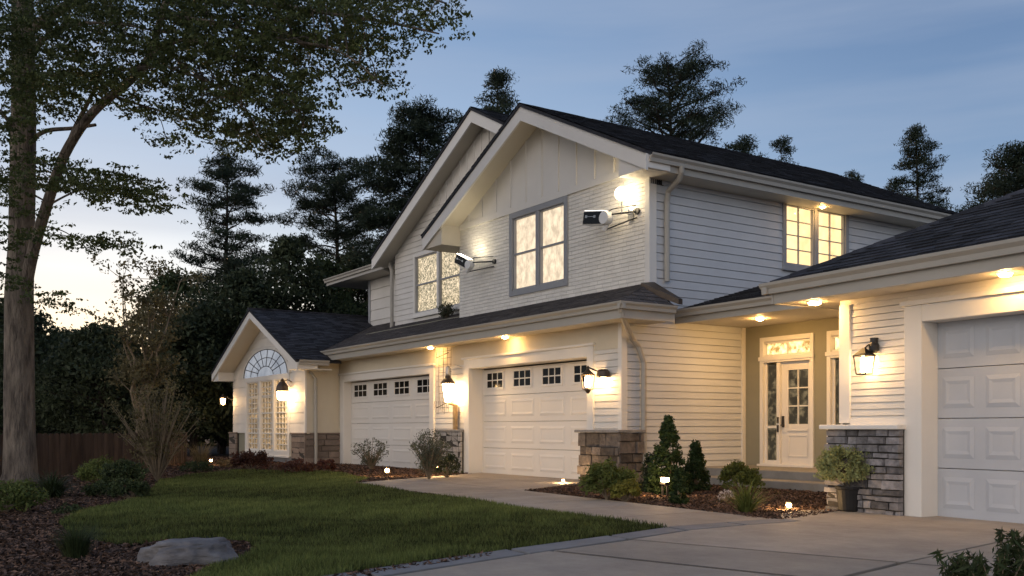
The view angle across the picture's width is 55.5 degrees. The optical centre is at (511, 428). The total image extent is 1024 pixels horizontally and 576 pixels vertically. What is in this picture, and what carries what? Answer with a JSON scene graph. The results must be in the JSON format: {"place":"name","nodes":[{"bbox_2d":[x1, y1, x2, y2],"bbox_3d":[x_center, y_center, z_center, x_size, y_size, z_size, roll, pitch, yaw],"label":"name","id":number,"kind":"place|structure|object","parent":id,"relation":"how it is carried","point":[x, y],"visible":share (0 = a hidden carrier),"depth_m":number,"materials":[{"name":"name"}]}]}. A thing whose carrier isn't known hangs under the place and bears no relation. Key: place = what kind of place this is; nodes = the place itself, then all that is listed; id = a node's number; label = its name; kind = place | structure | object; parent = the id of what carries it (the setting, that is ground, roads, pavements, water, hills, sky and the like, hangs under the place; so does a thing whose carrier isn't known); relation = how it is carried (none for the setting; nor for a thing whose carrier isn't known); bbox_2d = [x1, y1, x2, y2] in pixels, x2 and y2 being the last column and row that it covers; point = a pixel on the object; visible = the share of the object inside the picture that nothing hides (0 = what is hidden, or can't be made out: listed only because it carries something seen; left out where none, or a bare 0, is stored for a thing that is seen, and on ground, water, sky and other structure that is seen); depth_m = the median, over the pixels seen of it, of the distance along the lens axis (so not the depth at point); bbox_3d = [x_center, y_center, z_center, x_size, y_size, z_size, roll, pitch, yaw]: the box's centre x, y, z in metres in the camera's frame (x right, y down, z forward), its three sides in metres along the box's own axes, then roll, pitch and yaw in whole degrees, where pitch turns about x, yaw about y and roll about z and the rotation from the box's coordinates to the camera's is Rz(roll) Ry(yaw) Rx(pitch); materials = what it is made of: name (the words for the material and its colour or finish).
{"place":"outdoors","nodes":[
{"label":"outdoors","id":0,"kind":"place"},
{"bbox_2d":[0,453,627,575],"bbox_3d":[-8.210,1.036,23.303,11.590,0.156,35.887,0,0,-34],"label":"bark mulch","id":1,"kind":"object","parent":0,"point":[38,562],"visible":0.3,"depth_m":8.70,"materials":[{"name":"brown wood"}]},
{"bbox_2d":[0,478,49,511],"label":"shrub","id":2,"kind":"object","parent":1,"relation":"on","point":[24,492],"visible":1,"depth_m":12.03,"materials":[{"name":"green plant"}]},
{"bbox_2d":[0,293,80,434],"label":"evergreen tree","id":3,"kind":"object","parent":1,"relation":"on","point":[40,322],"visible":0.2,"depth_m":37.61,"materials":[{"name":"green plant"}]},
{"bbox_2d":[21,467,88,498],"bbox_3d":[-6.912,0.806,14.633,1.277,0.488,1.251,0,0,-34],"label":"grass clump","id":4,"kind":"object","parent":1,"relation":"on","point":[53,486],"visible":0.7,"depth_m":14.55,"materials":[{"name":"green plant"}]},
{"bbox_2d":[0,324,123,437],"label":"evergreen tree","id":5,"kind":"object","parent":1,"relation":"on","point":[45,427],"visible":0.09,"depth_m":41.27,"materials":[{"name":"green plant"}]},
{"bbox_2d":[51,501,82,513],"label":"shrub","id":6,"kind":"object","parent":1,"relation":"on","point":[71,509],"visible":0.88,"depth_m":11.79,"materials":[{"name":"green plant"}]},
{"bbox_2d":[43,520,108,559],"bbox_3d":[-3.513,0.894,7.840,0.564,0.312,0.558,0,0,20],"label":"grass tuft","id":7,"kind":"object","parent":1,"relation":"on","point":[74,546],"visible":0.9,"depth_m":7.76,"materials":[{"name":"green plant"}]},
{"bbox_2d":[0,432,186,477],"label":"fence","id":8,"kind":"object","parent":1,"relation":"on","point":[67,453],"visible":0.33,"depth_m":22.14,"materials":[{"name":"brown wood"}]},
{"bbox_2d":[73,454,121,481],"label":"shrub","id":9,"kind":"object","parent":1,"relation":"on","point":[88,471],"visible":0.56,"depth_m":17.89,"materials":[{"name":"green plant"}]},
{"bbox_2d":[80,479,123,496],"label":"shrub","id":10,"kind":"object","parent":1,"relation":"on","point":[94,489],"visible":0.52,"depth_m":14.73,"materials":[{"name":"green plant"}]},
{"bbox_2d":[34,319,178,434],"bbox_3d":[-14.725,-1.476,35.601,6.139,5.108,6.004,0,0,-34],"label":"evergreen tree","id":11,"kind":"object","parent":1,"relation":"on","point":[77,363],"visible":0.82,"depth_m":34.86,"materials":[{"name":"green plant"}]},
{"bbox_2d":[96,457,149,486],"bbox_3d":[-6.600,0.773,16.472,0.881,0.572,0.882,0,0,-34],"label":"shrub","id":12,"kind":"object","parent":1,"relation":"on","point":[125,469],"visible":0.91,"depth_m":16.33,"materials":[{"name":"green plant"}]},
{"bbox_2d":[108,478,150,497],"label":"shrub","id":13,"kind":"object","parent":1,"relation":"on","point":[140,489],"visible":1,"depth_m":14.29,"materials":[{"name":"green plant"}]},
{"bbox_2d":[82,247,209,433],"bbox_3d":[-11.393,-2.194,30.029,3.021,6.543,3.401,0,0,27],"label":"young tree","id":14,"kind":"object","parent":1,"relation":"on","point":[148,316],"visible":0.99,"depth_m":29.81,"materials":[{"name":"green plant"}]},
{"bbox_2d":[103,375,207,480],"bbox_3d":[-6.987,-0.009,19.456,1.914,2.134,2.096,0,0,8],"label":"shrub","id":15,"kind":"object","parent":1,"relation":"on","point":[156,449],"visible":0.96,"depth_m":19.17,"materials":[{"name":"brown plant"}]},
{"bbox_2d":[109,264,216,432],"bbox_3d":[-13.592,-2.855,39.930,6.020,7.870,6.652,0,0,-34],"label":"evergreen tree","id":16,"kind":"object","parent":1,"relation":"on","point":[168,281],"visible":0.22,"depth_m":39.51,"materials":[{"name":"green plant"}]},
{"bbox_2d":[115,309,234,455],"bbox_3d":[-12.289,-1.754,36.834,4.999,5.667,5.848,0,0,27],"label":"evergreen tree","id":17,"kind":"object","parent":1,"relation":"on","point":[192,335],"visible":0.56,"depth_m":35.94,"materials":[{"name":"green plant"}]},
{"bbox_2d":[136,537,238,568],"bbox_3d":[-2.505,1.081,7.571,0.816,0.459,0.542,0,0,-7],"label":"boulder","id":18,"kind":"object","parent":1,"relation":"on","point":[184,551],"visible":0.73,"depth_m":7.40,"materials":[{"name":"grey stone"}]},
{"bbox_2d":[177,459,216,472],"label":"shrub","id":19,"kind":"object","parent":1,"relation":"on","point":[203,466],"visible":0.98,"depth_m":23.20,"materials":[{"name":"green plant"}]},
{"bbox_2d":[188,442,214,465],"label":"ornamental grass","id":20,"kind":"object","parent":1,"relation":"on","point":[201,455],"depth_m":24.41,"materials":[{"name":"brown plant"}]},
{"bbox_2d":[216,458,233,466],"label":"shrub","id":21,"kind":"object","parent":1,"relation":"on","point":[222,462],"visible":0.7,"depth_m":25.84,"materials":[{"name":"brown plant"}]},
{"bbox_2d":[0,0,475,482],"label":"shade tree","id":22,"kind":"object","parent":1,"relation":"on","point":[27,81],"visible":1,"depth_m":16.24,"materials":[{"name":"green plant"}]},
{"bbox_2d":[229,448,273,468],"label":"shrub","id":23,"kind":"object","parent":1,"relation":"on","point":[261,457],"visible":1,"depth_m":24.35,"materials":[{"name":"red plant"}]},
{"bbox_2d":[275,457,316,472],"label":"shrub","id":24,"kind":"object","parent":1,"relation":"on","point":[295,466],"visible":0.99,"depth_m":22.62,"materials":[{"name":"red plant"}]},
{"bbox_2d":[316,458,336,470],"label":"shrub","id":25,"kind":"object","parent":1,"relation":"on","point":[322,464],"visible":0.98,"depth_m":23.19,"materials":[{"name":"red plant"}]},
{"bbox_2d":[351,437,389,468],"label":"shrub","id":26,"kind":"object","parent":1,"relation":"on","point":[369,462],"visible":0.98,"depth_m":24.51,"materials":[{"name":"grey plant"}]},
{"bbox_2d":[407,428,451,478],"bbox_3d":[-1.665,0.516,19.966,0.941,1.078,1.089,0,0,-10],"label":"shrub","id":27,"kind":"object","parent":1,"relation":"on","point":[431,454],"visible":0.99,"depth_m":19.88,"materials":[{"name":"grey plant"}]},
{"bbox_2d":[59,468,667,575],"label":"grass","id":28,"kind":"structure","parent":0,"point":[258,508],"depth_m":10.49,"materials":[{"name":"green plant"}]},
{"bbox_2d":[187,437,826,518],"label":"ground","id":29,"kind":"structure","parent":0,"point":[214,450],"depth_m":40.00,"materials":[{"name":"soil"}]},
{"bbox_2d":[0,328,228,446],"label":"wood","id":30,"kind":"object","parent":29,"relation":"on","point":[203,441],"visible":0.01,"depth_m":59.84,"materials":[{"name":"green plant"}]},
{"bbox_2d":[177,335,232,453],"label":"evergreen tree","id":31,"kind":"object","parent":29,"relation":"on","point":[222,442],"visible":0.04,"depth_m":40.86,"materials":[{"name":"green plant"}]},
{"bbox_2d":[146,140,285,451],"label":"pine tree","id":32,"kind":"object","parent":29,"relation":"on","point":[225,170],"visible":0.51,"depth_m":43.37,"materials":[{"name":"green plant"}]},
{"bbox_2d":[153,266,299,439],"bbox_3d":[-10.554,-2.671,37.851,6.298,7.485,6.359,0,0,2],"label":"evergreen tree","id":33,"kind":"object","parent":29,"relation":"on","point":[238,290],"visible":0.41,"depth_m":37.27,"materials":[{"name":"green plant"}]},
{"bbox_2d":[207,234,352,397],"bbox_3d":[-9.702,-3.443,39.934,6.624,9.062,6.331,0,0,-34],"label":"evergreen tree","id":34,"kind":"object","parent":29,"relation":"on","point":[288,250],"visible":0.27,"depth_m":39.26,"materials":[{"name":"green plant"}]},
{"bbox_2d":[278,253,367,315],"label":"evergreen tree","id":35,"kind":"object","parent":29,"relation":"on","point":[330,268],"visible":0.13,"depth_m":41.52,"materials":[{"name":"green plant"}]},
{"bbox_2d":[264,146,394,293],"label":"pine tree","id":36,"kind":"object","parent":29,"relation":"on","point":[333,191],"visible":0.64,"depth_m":48.96,"materials":[{"name":"green plant"}]},
{"bbox_2d":[305,250,367,314],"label":"evergreen tree","id":37,"kind":"object","parent":29,"relation":"on","point":[348,263],"visible":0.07,"depth_m":43.47,"materials":[{"name":"green plant"}]},
{"bbox_2d":[311,94,462,314],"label":"pine tree","id":38,"kind":"object","parent":29,"relation":"on","point":[403,136],"visible":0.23,"depth_m":43.09,"materials":[{"name":"green plant"}]},
{"bbox_2d":[433,452,463,476],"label":"shrub","id":39,"kind":"object","parent":29,"relation":"on","point":[451,458],"visible":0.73,"depth_m":20.62,"materials":[{"name":"green plant"}]},
{"bbox_2d":[449,112,463,130],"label":"pine tree","id":40,"kind":"object","parent":29,"relation":"on","point":[458,119],"depth_m":49.82,"materials":[{"name":"green plant"}]},
{"bbox_2d":[472,66,519,114],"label":"pine tree","id":41,"kind":"object","parent":29,"relation":"on","point":[497,80],"visible":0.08,"depth_m":53.76,"materials":[{"name":"green plant"}]},
{"bbox_2d":[324,519,794,575],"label":"kerb strip","id":42,"kind":"object","parent":29,"relation":"on","point":[512,552],"visible":0.63,"depth_m":8.49,"materials":[{"name":"concrete"}]},
{"bbox_2d":[578,457,638,499],"bbox_3d":[1.362,0.734,14.205,0.834,0.650,0.846,0,0,-34],"label":"shrub","id":43,"kind":"object","parent":29,"relation":"on","point":[608,474],"visible":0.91,"depth_m":14.08,"materials":[{"name":"green plant"}]},
{"bbox_2d":[211,102,1023,523],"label":"house","id":44,"kind":"structure","parent":29,"relation":"on","point":[723,306],"depth_m":19.65,"materials":[{"name":"beige paint"}]},
{"bbox_2d":[220,394,231,404],"bbox_3d":[-9.963,-1.011,33.914,0.451,0.378,0.243,0,0,-10],"label":"wall lantern","id":45,"kind":"object","parent":44,"relation":"attached to","point":[223,401],"depth_m":33.84,"materials":[{"name":"white glass"}]},
{"bbox_2d":[243,347,291,378],"bbox_3d":[-7.871,-2.134,31.075,0.102,0.892,4.314,0,0,-34],"label":"arched window","id":46,"kind":"structure","parent":44,"relation":"in","point":[267,361],"depth_m":30.99,"materials":[{"name":"glass"}]},
{"bbox_2d":[245,373,291,457],"bbox_3d":[-7.818,-0.400,31.111,0.195,2.580,4.150,0,0,-34],"label":"window","id":47,"kind":"structure","parent":44,"relation":"in","point":[267,417],"depth_m":31.12,"materials":[{"name":"glass"}]},
{"bbox_2d":[276,378,291,399],"bbox_3d":[-6.855,-1.175,29.131,0.379,0.650,0.430,0,0,27],"label":"wall lantern","id":48,"kind":"object","parent":44,"relation":"attached to","point":[282,390],"depth_m":28.98,"materials":[{"name":"brown metal"}]},
{"bbox_2d":[351,376,428,468],"bbox_3d":[-3.283,-0.143,26.557,0.068,2.406,5.180,0,0,-34],"label":"garage door","id":49,"kind":"structure","parent":44,"relation":"in","point":[395,421],"depth_m":26.53,"materials":[{"name":"paint"}]},
{"bbox_2d":[411,250,464,318],"bbox_3d":[-2.010,-4.080,26.824,0.195,1.840,2.930,0,0,-34],"label":"window","id":50,"kind":"structure","parent":44,"relation":"in","point":[436,280],"depth_m":27.13,"materials":[{"name":"glass"}]},
{"bbox_2d":[434,348,451,411],"bbox_3d":[-1.664,-1.150,23.420,0.257,1.600,1.010,0,0,-34],"label":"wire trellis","id":51,"kind":"object","parent":44,"relation":"attached to","point":[443,401],"visible":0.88,"depth_m":23.47,"materials":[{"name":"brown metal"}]},
{"bbox_2d":[436,301,456,317],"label":"roof plant","id":52,"kind":"object","parent":44,"relation":"on","point":[446,311],"visible":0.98,"depth_m":25.70,"materials":[{"name":"green plant"}]},
{"bbox_2d":[441,364,461,429],"bbox_3d":[-1.452,-0.746,22.994,0.464,1.532,0.346,0,0,-19],"label":"wall lantern","id":53,"kind":"object","parent":44,"relation":"on","point":[447,382],"visible":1,"depth_m":22.93,"materials":[{"name":"white glass"}]},
{"bbox_2d":[454,253,495,272],"bbox_3d":[-0.914,-4.002,23.350,1.208,0.514,0.282,0,0,37],"label":"security camera","id":54,"kind":"object","parent":44,"relation":"attached to","point":[467,263],"visible":1,"depth_m":23.35,"materials":[{"name":"white plastic"}]},
{"bbox_2d":[483,361,586,478],"bbox_3d":[0.551,-0.153,21.049,0.068,2.426,4.440,0,0,-34],"label":"garage door","id":55,"kind":"structure","parent":44,"relation":"in","point":[554,417],"depth_m":21.12,"materials":[{"name":"paint"}]},
{"bbox_2d":[509,195,571,296],"bbox_3d":[0.614,-4.010,21.668,0.155,1.920,2.240,0,0,-34],"label":"window","id":56,"kind":"structure","parent":44,"relation":"in","point":[538,234],"depth_m":21.60,"materials":[{"name":"grey"}]},
{"bbox_2d":[581,366,609,393],"bbox_3d":[1.587,-0.935,18.495,0.568,0.530,0.270,0,0,19],"label":"wall lantern","id":57,"kind":"object","parent":44,"relation":"attached to","point":[602,374],"depth_m":18.45,"materials":[{"name":"brown metal"}]},
{"bbox_2d":[583,205,639,231],"bbox_3d":[1.899,-4.122,19.112,1.279,0.499,0.360,0,0,41],"label":"security camera","id":58,"kind":"object","parent":44,"relation":"attached to","point":[604,218],"visible":1,"depth_m":19.09,"materials":[{"name":"white plastic"}]},
{"bbox_2d":[615,186,633,219],"bbox_3d":[2.184,-4.388,18.925,0.368,0.635,0.288,0,0,4],"label":"globe lamp","id":59,"kind":"object","parent":44,"relation":"attached to","point":[621,193],"visible":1,"depth_m":18.85,"materials":[{"name":"white glass"}]},
{"bbox_2d":[781,203,848,271],"bbox_3d":[6.627,-4.135,21.285,2.260,1.550,0.195,0,0,-34],"label":"window","id":60,"kind":"structure","parent":44,"relation":"in","point":[810,237],"depth_m":21.22,"materials":[{"name":"white"}]},
{"bbox_2d":[853,338,879,374],"bbox_3d":[4.362,-0.888,11.960,0.265,0.454,0.232,0,0,-34],"label":"wall lantern","id":61,"kind":"object","parent":44,"relation":"attached to","point":[864,353],"depth_m":11.92,"materials":[{"name":"black metal"}]},
{"bbox_2d":[938,314,1023,523],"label":"garage door","id":62,"kind":"structure","parent":44,"relation":"in","point":[990,441],"depth_m":11.01,"materials":[{"name":"paint"}]},
{"bbox_2d":[609,478,641,501],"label":"shrub","id":63,"kind":"object","parent":29,"relation":"on","point":[622,489],"visible":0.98,"depth_m":13.77,"materials":[{"name":"green plant"}]},
{"bbox_2d":[635,452,664,491],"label":"shrub","id":64,"kind":"object","parent":29,"relation":"on","point":[644,470],"visible":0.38,"depth_m":15.90,"materials":[{"name":"green plant"}]},
{"bbox_2d":[600,39,746,146],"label":"pine tree","id":65,"kind":"object","parent":29,"relation":"on","point":[673,78],"visible":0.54,"depth_m":41.08,"materials":[{"name":"green plant"}]},
{"bbox_2d":[525,484,838,518],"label":"bark mulch","id":66,"kind":"object","parent":29,"relation":"on","point":[697,503],"visible":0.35,"depth_m":14.03,"materials":[{"name":"brown wood"}]},
{"bbox_2d":[659,476,670,495],"bbox_3d":[2.341,0.892,14.889,0.120,0.315,0.130,0,0,-34],"label":"path light","id":67,"kind":"object","parent":66,"relation":"on","point":[664,479],"visible":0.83,"depth_m":14.85,"materials":[{"name":"white metal"}]},
{"bbox_2d":[643,415,693,494],"bbox_3d":[2.513,0.427,15.505,0.801,1.308,0.819,0,0,-11],"label":"conical evergreen","id":68,"kind":"object","parent":66,"relation":"on","point":[663,456],"visible":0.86,"depth_m":15.42,"materials":[{"name":"green plant"}]},
{"bbox_2d":[666,466,689,505],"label":"conical evergreen","id":69,"kind":"object","parent":66,"relation":"on","point":[679,488],"visible":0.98,"depth_m":13.42,"materials":[{"name":"green plant"}]},
{"bbox_2d":[683,439,712,491],"bbox_3d":[3.053,0.624,16.214,0.556,0.899,0.542,0,0,21],"label":"conical evergreen","id":70,"kind":"object","parent":66,"relation":"on","point":[695,467],"visible":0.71,"depth_m":16.14,"materials":[{"name":"green plant"}]},
{"bbox_2d":[717,459,765,490],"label":"topiary bush","id":71,"kind":"object","parent":66,"relation":"on","point":[738,469],"visible":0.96,"depth_m":15.80,"materials":[{"name":"green plant"}]},
{"bbox_2d":[719,475,785,513],"bbox_3d":[2.908,0.812,12.115,0.981,0.476,1.048,0,0,-34],"label":"yucca","id":72,"kind":"object","parent":66,"relation":"on","point":[745,504],"visible":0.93,"depth_m":12.03,"materials":[{"name":"green plant"}]},
{"bbox_2d":[785,501,792,508],"bbox_3d":[3.538,0.986,12.442,0.112,0.128,0.112,0,0,-34],"label":"path light","id":73,"kind":"object","parent":66,"relation":"on","point":[788,504],"visible":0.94,"depth_m":12.42,"materials":[{"name":"white glass"}]},
{"bbox_2d":[717,490,734,500],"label":"flowering plant","id":74,"kind":"object","parent":29,"relation":"on","point":[725,498],"visible":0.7,"depth_m":13.87,"materials":[{"name":"plant"}]},
{"bbox_2d":[721,134,768,157],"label":"pine tree","id":75,"kind":"object","parent":29,"relation":"on","point":[743,145],"visible":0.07,"depth_m":39.74,"materials":[{"name":"green plant"}]},
{"bbox_2d":[769,134,797,163],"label":"pine tree","id":76,"kind":"object","parent":29,"relation":"on","point":[784,150],"visible":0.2,"depth_m":41.83,"materials":[{"name":"green plant"}]},
{"bbox_2d":[843,169,864,181],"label":"pine tree","id":77,"kind":"object","parent":29,"relation":"on","point":[851,175],"visible":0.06,"depth_m":49.93,"materials":[{"name":"green plant"}]},
{"bbox_2d":[883,123,965,211],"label":"pine tree","id":78,"kind":"object","parent":29,"relation":"on","point":[915,135],"visible":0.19,"depth_m":45.66,"materials":[{"name":"green plant"}]},
{"bbox_2d":[958,198,989,211],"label":"pine tree","id":79,"kind":"object","parent":29,"relation":"on","point":[973,205],"visible":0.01,"depth_m":39.95,"materials":[{"name":"green plant"}]},
{"bbox_2d":[960,139,1023,204],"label":"pine tree","id":80,"kind":"object","parent":29,"relation":"on","point":[1011,180],"visible":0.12,"depth_m":35.66,"materials":[{"name":"green plant"}]},
{"bbox_2d":[0,0,1023,348],"label":"sky","id":81,"kind":"structure","parent":0,"point":[844,79],"materials":[{"name":"blue"}]},
{"bbox_2d":[360,473,770,527],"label":"path","id":82,"kind":"structure","parent":0,"point":[504,488],"depth_m":14.59,"materials":[{"name":"concrete"}]},
{"bbox_2d":[395,509,1023,575],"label":"driveway","id":83,"kind":"structure","parent":0,"point":[875,538],"depth_m":8.18,"materials":[{"name":"concrete"}]},
{"bbox_2d":[561,539,940,575],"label":"driveway joint","id":84,"kind":"object","parent":83,"relation":"on","point":[737,548],"visible":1,"depth_m":7.71,"materials":[{"name":"grey concrete"}]},
{"bbox_2d":[813,444,875,511],"bbox_3d":[4.281,0.593,12.154,0.964,0.877,0.987,0,0,25],"label":"potted plant","id":85,"kind":"object","parent":83,"relation":"on","point":[827,462],"visible":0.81,"depth_m":12.01,"materials":[{"name":"green plant"}]},
{"bbox_2d":[928,550,992,575],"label":"leafy plant","id":86,"kind":"object","parent":83,"relation":"on","point":[952,568],"visible":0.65,"depth_m":5.62,"materials":[{"name":"green plant"}]},
{"bbox_2d":[954,527,1023,575],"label":"leafy plant","id":87,"kind":"object","parent":83,"relation":"on","point":[1002,561],"visible":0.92,"depth_m":5.39,"materials":[{"name":"green plant"}]},
{"bbox_2d":[994,529,1023,575],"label":"leafy plant","id":88,"kind":"object","parent":83,"relation":"on","point":[1017,541],"visible":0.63,"depth_m":5.36,"materials":[{"name":"green plant"}]}
]}

